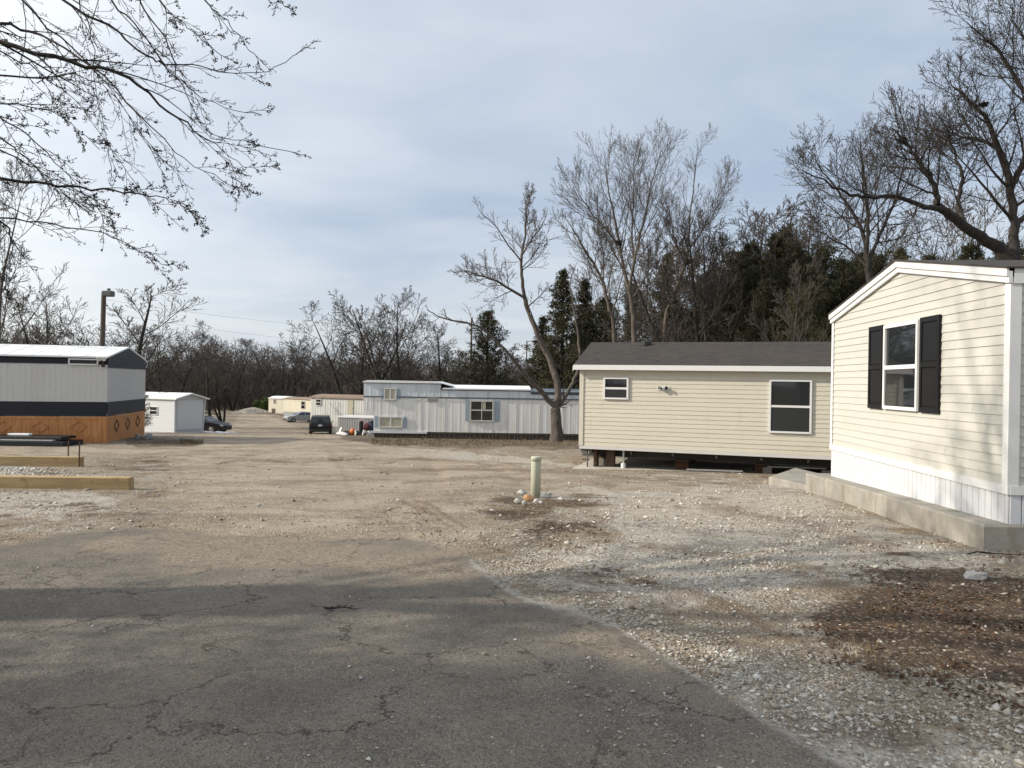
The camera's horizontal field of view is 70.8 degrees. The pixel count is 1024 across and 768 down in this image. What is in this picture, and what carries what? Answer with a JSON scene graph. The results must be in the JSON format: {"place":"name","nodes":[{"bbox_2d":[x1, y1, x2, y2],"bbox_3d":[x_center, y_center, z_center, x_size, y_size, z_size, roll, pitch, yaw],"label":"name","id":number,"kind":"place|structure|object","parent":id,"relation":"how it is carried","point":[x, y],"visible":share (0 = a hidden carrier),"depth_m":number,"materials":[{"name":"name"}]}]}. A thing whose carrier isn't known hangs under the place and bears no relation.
{"place":"outdoors","nodes":[
{"label":"outdoors","id":0,"kind":"place"},
{"bbox_2d":[0,439,82,446],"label":"panel","id":1,"kind":"object","parent":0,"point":[61,443],"visible":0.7,"depth_m":25.61,"materials":[{"name":"grey"}]},
{"bbox_2d":[0,439,67,441],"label":"panel","id":2,"kind":"object","parent":1,"relation":"on","point":[29,440],"visible":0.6,"depth_m":25.72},
{"bbox_2d":[0,434,75,439],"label":"panel","id":3,"kind":"object","parent":2,"relation":"on","point":[43,437],"visible":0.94,"depth_m":25.91,"materials":[{"name":"black plastic"}]},
{"bbox_2d":[0,527,843,767],"bbox_3d":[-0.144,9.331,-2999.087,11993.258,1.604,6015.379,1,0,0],"label":"asphalt road","id":4,"kind":"structure","parent":0,"point":[165,682],"depth_m":4.11,"materials":[{"name":"asphalt"}]},
{"bbox_2d":[0,414,1023,767],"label":"gravel drive","id":5,"kind":"structure","parent":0,"point":[286,454],"depth_m":8.96,"materials":[{"name":"gravel"}]},
{"bbox_2d":[309,415,331,433],"bbox_3d":[-17.501,3.698,65.997,2.160,1.716,4.630,1,0,-13],"label":"parked suv","id":6,"kind":"object","parent":5,"relation":"on","point":[320,423],"visible":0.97,"depth_m":63.90,"materials":[{"name":"black paint"}]},
{"bbox_2d":[531,456,540,497],"bbox_3d":[0.402,1.674,12.155,0.173,0.904,0.173,1,0,0],"label":"vent pipe","id":7,"kind":"object","parent":5,"relation":"on","point":[535,476],"visible":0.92,"depth_m":12.08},
{"bbox_2d":[379,480,1023,716],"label":"leaf litter","id":8,"kind":"object","parent":5,"relation":"on","point":[979,686],"visible":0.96,"depth_m":5.17,"materials":[{"name":"brown plant"}]},
{"bbox_2d":[963,571,987,579],"bbox_3d":[4.226,1.748,6.567,0.201,0.082,0.192,-8,2,33],"label":"rock","id":9,"kind":"object","parent":5,"relation":"on","point":[973,575],"visible":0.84,"depth_m":6.51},
{"bbox_2d":[0,395,1023,767],"bbox_3d":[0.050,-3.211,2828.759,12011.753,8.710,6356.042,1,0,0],"label":"ground","id":10,"kind":"structure","parent":0,"point":[810,639],"depth_m":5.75,"materials":[{"name":"gravel"}]},
{"bbox_2d":[0,467,68,475],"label":"crushed stone","id":11,"kind":"object","parent":10,"relation":"on","point":[16,471],"visible":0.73,"depth_m":15.85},
{"bbox_2d":[0,155,75,344],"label":"bare tree","id":12,"kind":"object","parent":10,"relation":"on","point":[7,258],"visible":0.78,"depth_m":30.92,"materials":[{"name":"beige plant"}]},
{"bbox_2d":[0,455,83,466],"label":"landscape timber","id":13,"kind":"object","parent":10,"relation":"on","point":[49,461],"visible":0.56,"depth_m":18.45,"materials":[{"name":"wood"}]},
{"bbox_2d":[2,316,108,345],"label":"bare tree","id":14,"kind":"object","parent":10,"relation":"on","point":[72,343],"visible":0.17,"depth_m":96.45,"materials":[{"name":"brown plant"}]},
{"bbox_2d":[0,475,133,489],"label":"landscape timber","id":15,"kind":"object","parent":10,"relation":"on","point":[69,482],"visible":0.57,"depth_m":12.46,"materials":[{"name":"wood"}]},
{"bbox_2d":[1,284,132,346],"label":"bare tree","id":16,"kind":"object","parent":10,"relation":"on","point":[47,332],"visible":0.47,"depth_m":44.87,"materials":[{"name":"brown plant"}]},
{"bbox_2d":[0,344,146,442],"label":"manufactured home","id":17,"kind":"object","parent":10,"relation":"on","point":[55,389],"visible":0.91,"depth_m":27.28,"materials":[{"name":"grey metal"}]},
{"bbox_2d":[68,358,98,364],"bbox_3d":[-16.233,-0.841,27.273,1.025,0.244,0.062,1,0,-13],"label":"window","id":18,"kind":"structure","parent":17,"relation":"in","point":[71,361],"depth_m":27.26,"materials":[{"name":"white plastic"}]},
{"bbox_2d":[99,288,114,416],"bbox_3d":[-20.267,-0.869,35.759,1.036,7.731,0.507,1,0,24],"label":"light pole","id":19,"kind":"object","parent":10,"relation":"on","point":[107,293],"visible":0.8,"depth_m":35.89,"materials":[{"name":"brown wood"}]},
{"bbox_2d":[42,277,208,392],"bbox_3d":[-23.277,-1.693,43.959,9.480,10.329,9.758,1,0,-31],"label":"bare tree","id":20,"kind":"object","parent":10,"relation":"on","point":[139,342],"visible":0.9,"depth_m":45.86,"materials":[{"name":"brown plant"}]},
{"bbox_2d":[0,0,320,299],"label":"maple tree","id":21,"kind":"object","parent":10,"relation":"on","point":[22,49],"visible":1,"depth_m":8.04,"materials":[{"name":"brown plant"}]},
{"bbox_2d":[119,392,209,432],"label":"shed","id":22,"kind":"structure","parent":10,"relation":"on","point":[173,412],"depth_m":53.79,"materials":[{"name":"white metal"}]},
{"bbox_2d":[177,400,202,429],"bbox_3d":[-24.273,2.313,54.311,0.030,2.221,2.350,1,0,22],"label":"door","id":23,"kind":"structure","parent":22,"relation":"in","point":[189,412],"depth_m":54.24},
{"bbox_2d":[105,319,228,392],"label":"bare tree","id":24,"kind":"object","parent":10,"relation":"on","point":[166,374],"visible":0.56,"depth_m":65.16,"materials":[{"name":"brown plant"}]},
{"bbox_2d":[155,328,223,397],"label":"bare tree","id":25,"kind":"object","parent":10,"relation":"on","point":[179,375],"visible":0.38,"depth_m":75.89,"materials":[{"name":"brown plant"}]},
{"bbox_2d":[153,330,230,415],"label":"bare tree","id":26,"kind":"object","parent":10,"relation":"on","point":[208,409],"visible":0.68,"depth_m":71.48,"materials":[{"name":"brown plant"}]},
{"bbox_2d":[183,339,250,421],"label":"bare tree","id":27,"kind":"object","parent":10,"relation":"on","point":[218,406],"visible":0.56,"depth_m":77.40,"materials":[{"name":"brown plant"}]},
{"bbox_2d":[203,416,231,431],"bbox_3d":[-26.629,3.468,62.015,4.550,1.447,2.060,1,0,10],"label":"parked car","id":28,"kind":"object","parent":10,"relation":"on","point":[211,423],"visible":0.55,"depth_m":61.06,"materials":[{"name":"black paint"}]},
{"bbox_2d":[183,333,269,392],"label":"bare tree","id":29,"kind":"object","parent":10,"relation":"on","point":[244,340],"visible":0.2,"depth_m":176.98,"materials":[{"name":"brown plant"}]},
{"bbox_2d":[198,338,264,410],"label":"bare tree","id":30,"kind":"object","parent":10,"relation":"on","point":[244,368],"visible":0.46,"depth_m":148.11,"materials":[{"name":"brown plant"}]},
{"bbox_2d":[186,383,279,410],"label":"brushwood","id":31,"kind":"object","parent":10,"relation":"on","point":[252,399],"visible":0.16,"depth_m":155.09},
{"bbox_2d":[233,407,271,413],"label":"gravel heap","id":32,"kind":"object","parent":10,"relation":"on","point":[253,410],"visible":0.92,"depth_m":133.80,"materials":[{"name":"gravel"}]},
{"bbox_2d":[223,356,285,406],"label":"bare tree","id":33,"kind":"object","parent":10,"relation":"on","point":[253,379],"visible":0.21,"depth_m":169.47,"materials":[{"name":"brown plant"}]},
{"bbox_2d":[251,397,268,410],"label":"bush","id":34,"kind":"object","parent":10,"relation":"on","point":[263,403],"visible":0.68,"depth_m":141.30,"materials":[{"name":"green plant"}]},
{"bbox_2d":[234,341,302,394],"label":"bare tree","id":35,"kind":"object","parent":10,"relation":"on","point":[267,350],"visible":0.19,"depth_m":193.10,"materials":[{"name":"brown plant"}]},
{"bbox_2d":[268,396,293,413],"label":"mobile home","id":36,"kind":"object","parent":10,"relation":"on","point":[276,404],"visible":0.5,"depth_m":135.10,"materials":[{"name":"beige metal"}]},
{"bbox_2d":[231,338,340,396],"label":"bare tree","id":37,"kind":"object","parent":10,"relation":"on","point":[289,380],"visible":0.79,"depth_m":161.24,"materials":[{"name":"brown plant"}]},
{"bbox_2d":[260,335,319,395],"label":"bare tree","id":38,"kind":"object","parent":10,"relation":"on","point":[294,362],"visible":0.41,"depth_m":175.12,"materials":[{"name":"brown plant"}]},
{"bbox_2d":[283,411,309,421],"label":"parked car","id":39,"kind":"object","parent":10,"relation":"on","point":[299,416],"visible":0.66,"depth_m":97.14,"materials":[{"name":"silver metal"}]},
{"bbox_2d":[283,397,310,415],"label":"mobile home","id":40,"kind":"object","parent":10,"relation":"on","point":[292,405],"visible":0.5,"depth_m":120.78,"materials":[{"name":"beige metal"}]},
{"bbox_2d":[267,346,345,394],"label":"bare tree","id":41,"kind":"object","parent":10,"relation":"on","point":[308,365],"visible":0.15,"depth_m":185.11,"materials":[{"name":"brown plant"}]},
{"bbox_2d":[85,344,532,409],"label":"undergrowth","id":42,"kind":"object","parent":10,"relation":"on","point":[297,391],"visible":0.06,"depth_m":158.67,"materials":[{"name":"plant"}]},
{"bbox_2d":[299,353,350,392],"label":"bare tree","id":43,"kind":"object","parent":10,"relation":"on","point":[325,370],"visible":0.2,"depth_m":171.29,"materials":[{"name":"brown plant"}]},
{"bbox_2d":[309,394,373,432],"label":"mobile home","id":44,"kind":"object","parent":10,"relation":"on","point":[334,406],"visible":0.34,"depth_m":68.83,"materials":[{"name":"white metal"}]},
{"bbox_2d":[327,363,379,394],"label":"bare tree","id":45,"kind":"object","parent":10,"relation":"on","point":[353,392],"visible":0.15,"depth_m":127.95,"materials":[{"name":"brown plant"}]},
{"bbox_2d":[338,415,383,434],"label":"deck","id":46,"kind":"structure","parent":10,"relation":"on","point":[347,422],"depth_m":60.67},
{"bbox_2d":[278,300,451,394],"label":"bare tree","id":47,"kind":"object","parent":10,"relation":"on","point":[335,374],"visible":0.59,"depth_m":78.17,"materials":[{"name":"brown plant"}]},
{"bbox_2d":[328,285,438,387],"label":"bare tree","id":48,"kind":"object","parent":10,"relation":"on","point":[373,369],"visible":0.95,"depth_m":74.11,"materials":[{"name":"brown plant"}]},
{"bbox_2d":[380,342,451,380],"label":"bare tree","id":49,"kind":"object","parent":10,"relation":"on","point":[405,351],"visible":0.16,"depth_m":107.74,"materials":[{"name":"brown plant"}]},
{"bbox_2d":[400,318,469,384],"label":"bare tree","id":50,"kind":"object","parent":10,"relation":"on","point":[438,338],"visible":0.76,"depth_m":79.21,"materials":[{"name":"brown plant"}]},
{"bbox_2d":[424,344,507,384],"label":"bare tree","id":51,"kind":"object","parent":10,"relation":"on","point":[466,357],"visible":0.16,"depth_m":129.37,"materials":[{"name":"brown plant"}]},
{"bbox_2d":[363,380,578,440],"bbox_3d":[2.616,1.633,38.999,20.672,3.370,3.800,1,0,-1],"label":"mobile home","id":52,"kind":"object","parent":10,"relation":"on","point":[424,409],"visible":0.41,"depth_m":37.08,"materials":[{"name":"grey metal"}]},
{"bbox_2d":[384,388,396,399],"bbox_3d":[-6.241,0.516,36.952,0.629,0.614,0.062,1,0,-1],"label":"window","id":53,"kind":"structure","parent":52,"relation":"in","point":[389,393],"depth_m":36.95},
{"bbox_2d":[379,416,402,427],"bbox_3d":[-6.231,1.956,36.973,1.219,0.563,0.062,1,0,-1],"label":"window","id":54,"kind":"structure","parent":52,"relation":"in","point":[385,422],"depth_m":36.97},
{"bbox_2d":[470,400,493,421],"bbox_3d":[-1.560,1.388,37.064,1.230,1.096,0.062,1,0,-1],"label":"window","id":55,"kind":"structure","parent":52,"relation":"in","point":[480,410],"depth_m":37.06,"materials":[{"name":"white metal"}]},
{"bbox_2d":[426,309,524,385],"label":"cedar tree","id":56,"kind":"object","parent":10,"relation":"on","point":[491,359],"visible":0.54,"depth_m":55.58,"materials":[{"name":"green plant"}]},
{"bbox_2d":[426,182,580,441],"bbox_3d":[-0.151,-3.384,33.171,8.188,12.803,3.236,1,0,-28],"label":"bare tree","id":57,"kind":"object","parent":10,"relation":"on","point":[556,405],"visible":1,"depth_m":33.46,"materials":[{"name":"grey plant"}]},
{"bbox_2d":[477,362,538,385],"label":"bare tree","id":58,"kind":"object","parent":10,"relation":"on","point":[516,376],"visible":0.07,"depth_m":84.26,"materials":[{"name":"brown plant"}]},
{"bbox_2d":[506,315,555,433],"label":"cedar tree","id":59,"kind":"object","parent":10,"relation":"on","point":[542,322],"visible":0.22,"depth_m":65.88,"materials":[{"name":"green plant"}]},
{"bbox_2d":[521,268,596,388],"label":"cedar tree","id":60,"kind":"object","parent":10,"relation":"on","point":[560,321],"visible":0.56,"depth_m":49.68,"materials":[{"name":"green plant"}]},
{"bbox_2d":[179,428,965,686],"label":"dry grass","id":61,"kind":"structure","parent":10,"relation":"on","point":[188,441],"depth_m":5.41,"materials":[{"name":"plant"}]},
{"bbox_2d":[544,278,606,388],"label":"cedar tree","id":62,"kind":"object","parent":10,"relation":"on","point":[584,286],"visible":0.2,"depth_m":52.70,"materials":[{"name":"green plant"}]},
{"bbox_2d":[529,295,643,386],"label":"cedar tree","id":63,"kind":"object","parent":10,"relation":"on","point":[602,303],"visible":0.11,"depth_m":59.58,"materials":[{"name":"green plant"}]},
{"bbox_2d":[550,258,624,375],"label":"bare tree","id":64,"kind":"object","parent":10,"relation":"on","point":[578,287],"visible":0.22,"depth_m":59.52,"materials":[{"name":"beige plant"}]},
{"bbox_2d":[549,203,642,341],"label":"bare tree","id":65,"kind":"object","parent":10,"relation":"on","point":[598,249],"visible":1,"depth_m":39.15,"materials":[{"name":"beige plant"}]},
{"bbox_2d":[544,118,698,341],"bbox_3d":[6.072,-5.787,41.841,8.526,19.005,7.001,1,0,0],"label":"bare tree","id":66,"kind":"object","parent":10,"relation":"on","point":[634,256],"visible":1,"depth_m":41.86,"materials":[{"name":"beige plant"}]},
{"bbox_2d":[601,282,649,341],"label":"cedar tree","id":67,"kind":"object","parent":10,"relation":"on","point":[627,315],"visible":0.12,"depth_m":57.43,"materials":[{"name":"green plant"}]},
{"bbox_2d":[606,241,695,341],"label":"bare tree","id":68,"kind":"object","parent":10,"relation":"on","point":[637,300],"visible":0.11,"depth_m":55.06,"materials":[{"name":"beige plant"}]},
{"bbox_2d":[637,251,691,341],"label":"cedar tree","id":69,"kind":"object","parent":10,"relation":"on","point":[666,262],"visible":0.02,"depth_m":53.78,"materials":[{"name":"green plant"}]},
{"bbox_2d":[650,298,691,341],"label":"cedar tree","id":70,"kind":"object","parent":10,"relation":"on","point":[669,314],"visible":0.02,"depth_m":51.74,"materials":[{"name":"green plant"}]},
{"bbox_2d":[606,233,760,341],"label":"bare tree","id":71,"kind":"object","parent":10,"relation":"on","point":[683,290],"visible":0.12,"depth_m":49.51,"materials":[{"name":"brown plant"}]},
{"bbox_2d":[601,196,774,341],"bbox_3d":[11.834,-3.596,44.877,10.914,15.726,9.938,1,0,34],"label":"bare tree","id":72,"kind":"object","parent":10,"relation":"on","point":[695,317],"visible":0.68,"depth_m":44.20,"materials":[{"name":"brown plant"}]},
{"bbox_2d":[669,309,707,341],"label":"cedar tree","id":73,"kind":"object","parent":10,"relation":"on","point":[688,326],"visible":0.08,"depth_m":49.82,"materials":[{"name":"green plant"}]},
{"bbox_2d":[571,457,830,472],"bbox_3d":[9.618,2.766,20.819,15.167,0.350,5.055,1,0,19],"label":"concrete pad","id":74,"kind":"object","parent":10,"relation":"on","point":[635,463],"visible":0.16,"depth_m":22.20,"materials":[{"name":"concrete"}]},
{"bbox_2d":[573,340,831,472],"bbox_3d":[9.837,0.684,21.128,15.400,3.919,4.765,1,0,19],"label":"manufactured home","id":75,"kind":"object","parent":74,"relation":"on","point":[760,405],"visible":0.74,"depth_m":20.52,"materials":[{"name":"beige plastic"}]},
{"bbox_2d":[603,377,628,399],"bbox_3d":[3.051,0.127,21.125,0.738,0.645,0.062,1,0,19],"label":"window","id":76,"kind":"structure","parent":75,"relation":"in","point":[613,387],"depth_m":21.12,"materials":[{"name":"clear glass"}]},
{"bbox_2d":[768,379,811,433],"bbox_3d":[7.571,0.613,19.598,1.086,1.459,0.062,1,0,19],"label":"window","id":77,"kind":"structure","parent":75,"relation":"in","point":[790,401],"depth_m":19.60,"materials":[{"name":"black glass"}]},
{"bbox_2d":[763,466,830,473],"bbox_3d":[7.952,2.432,20.137,1.782,0.270,0.216,1,0,19],"label":"board","id":78,"kind":"object","parent":74,"relation":"on","point":[768,469],"visible":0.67,"depth_m":20.18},
{"bbox_2d":[651,122,761,341],"bbox_3d":[11.873,-6.217,44.377,6.479,20.431,6.283,1,0,-15],"label":"bare tree","id":79,"kind":"object","parent":10,"relation":"on","point":[683,268],"visible":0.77,"depth_m":45.15,"materials":[{"name":"beige plant"}]},
{"bbox_2d":[703,248,743,334],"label":"cedar tree","id":80,"kind":"object","parent":10,"relation":"on","point":[723,264],"visible":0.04,"depth_m":49.17,"materials":[{"name":"green plant"}]},
{"bbox_2d":[708,302,741,341],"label":"cedar tree","id":81,"kind":"object","parent":10,"relation":"on","point":[728,308],"visible":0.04,"depth_m":44.93,"materials":[{"name":"green plant"}]},
{"bbox_2d":[689,239,778,341],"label":"cedar tree","id":82,"kind":"object","parent":10,"relation":"on","point":[750,261],"visible":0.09,"depth_m":46.48,"materials":[{"name":"green plant"}]},
{"bbox_2d":[651,193,823,341],"bbox_3d":[15.357,-4.103,47.188,11.702,17.387,12.046,1,0,7],"label":"bare tree","id":83,"kind":"object","parent":10,"relation":"on","point":[775,217],"visible":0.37,"depth_m":48.05,"materials":[{"name":"brown plant"}]},
{"bbox_2d":[716,267,777,341],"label":"cedar tree","id":84,"kind":"object","parent":10,"relation":"on","point":[749,283],"visible":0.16,"depth_m":42.71,"materials":[{"name":"green plant"}]},
{"bbox_2d":[699,221,818,341],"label":"cedar tree","id":85,"kind":"object","parent":10,"relation":"on","point":[787,231],"visible":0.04,"depth_m":47.52,"materials":[{"name":"green plant"}]},
{"bbox_2d":[733,277,790,341],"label":"cedar tree","id":86,"kind":"object","parent":10,"relation":"on","point":[764,297],"visible":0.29,"depth_m":40.75,"materials":[{"name":"green plant"}]},
{"bbox_2d":[710,199,827,341],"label":"bare tree","id":87,"kind":"object","parent":10,"relation":"on","point":[755,226],"visible":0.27,"depth_m":44.29,"materials":[{"name":"beige plant"}]},
{"bbox_2d":[717,232,824,341],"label":"cedar tree","id":88,"kind":"object","parent":10,"relation":"on","point":[779,244],"visible":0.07,"depth_m":44.66,"materials":[{"name":"green plant"}]},
{"bbox_2d":[738,251,831,341],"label":"bare tree","id":89,"kind":"object","parent":10,"relation":"on","point":[794,335],"visible":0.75,"depth_m":36.82,"materials":[{"name":"tan twig"},{"name":"tan bark"}]},
{"bbox_2d":[769,468,814,489],"bbox_3d":[6.360,2.289,15.616,1.401,0.533,3.600,1,0,28],"label":"concrete step","id":90,"kind":"object","parent":10,"relation":"on","point":[794,478],"visible":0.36,"depth_m":15.42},
{"bbox_2d":[760,241,831,341],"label":"cedar tree","id":91,"kind":"object","parent":10,"relation":"on","point":[801,262],"visible":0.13,"depth_m":42.74,"materials":[{"name":"green plant"}]},
{"bbox_2d":[770,280,833,341],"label":"cedar tree","id":92,"kind":"object","parent":10,"relation":"on","point":[813,323],"visible":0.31,"depth_m":38.72,"materials":[{"name":"green plant"}]},
{"bbox_2d":[772,263,842,341],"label":"cedar tree","id":93,"kind":"object","parent":10,"relation":"on","point":[810,272],"visible":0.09,"depth_m":41.49,"materials":[{"name":"green plant"}]},
{"bbox_2d":[713,188,913,294],"bbox_3d":[20.977,-4.256,51.196,12.525,18.048,11.405,1,0,37],"label":"bare tree","id":94,"kind":"object","parent":10,"relation":"on","point":[885,239],"visible":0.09,"depth_m":49.24,"materials":[{"name":"brown plant"}]},
{"bbox_2d":[800,243,860,324],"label":"cedar tree","id":95,"kind":"object","parent":10,"relation":"on","point":[826,264],"visible":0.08,"depth_m":45.53,"materials":[{"name":"green plant"}]},
{"bbox_2d":[815,257,865,338],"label":"cedar tree","id":96,"kind":"object","parent":10,"relation":"on","point":[843,266],"visible":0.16,"depth_m":41.65,"materials":[{"name":"green plant"}]},
{"bbox_2d":[830,249,907,305],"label":"cedar tree","id":97,"kind":"object","parent":10,"relation":"on","point":[878,262],"visible":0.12,"depth_m":42.75,"materials":[{"name":"green plant"}]},
{"bbox_2d":[776,110,968,282],"bbox_3d":[16.716,-4.855,34.067,8.215,16.420,6.013,1,0,25],"label":"bare tree","id":98,"kind":"object","parent":10,"relation":"on","point":[867,263],"visible":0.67,"depth_m":34.02,"materials":[{"name":"brown plant"}]},
{"bbox_2d":[891,246,912,259],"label":"cedar tree","id":99,"kind":"object","parent":10,"relation":"on","point":[900,251],"visible":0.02,"depth_m":45.75,"materials":[{"name":"green plant"}]},
{"bbox_2d":[786,0,1023,260],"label":"bare tree","id":100,"kind":"object","parent":10,"relation":"on","point":[945,138],"visible":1,"depth_m":25.66,"materials":[{"name":"brown plant"}]},
{"bbox_2d":[842,192,984,271],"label":"bare tree","id":101,"kind":"object","parent":10,"relation":"on","point":[953,243],"visible":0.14,"depth_m":49.19,"materials":[{"name":"beige plant"}]},
{"bbox_2d":[806,473,1023,551],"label":"concrete slab","id":102,"kind":"structure","parent":10,"relation":"on","point":[977,532],"depth_m":9.43,"materials":[{"name":"concrete"}]},
{"bbox_2d":[828,260,1023,523],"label":"manufactured home","id":103,"kind":"object","parent":102,"relation":"on","point":[927,380],"visible":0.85,"depth_m":9.73,"materials":[{"name":"beige plastic"}]},
{"bbox_2d":[882,320,919,410],"bbox_3d":[5.796,-0.263,10.741,0.062,1.299,1.117,1,0,5],"label":"window","id":104,"kind":"structure","parent":103,"relation":"in","point":[900,378],"depth_m":10.71,"materials":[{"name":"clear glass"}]},
{"bbox_2d":[906,181,1023,259],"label":"bare tree","id":105,"kind":"object","parent":10,"relation":"on","point":[987,221],"visible":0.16,"depth_m":47.64,"materials":[{"name":"beige plant"}]},
{"bbox_2d":[952,240,997,259],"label":"cedar tree","id":106,"kind":"object","parent":10,"relation":"on","point":[968,251],"visible":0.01,"depth_m":45.63,"materials":[{"name":"green plant"}]},
{"bbox_2d":[0,0,1023,380],"label":"sky","id":107,"kind":"structure","parent":0,"point":[405,113],"materials":[{"name":"blue"}]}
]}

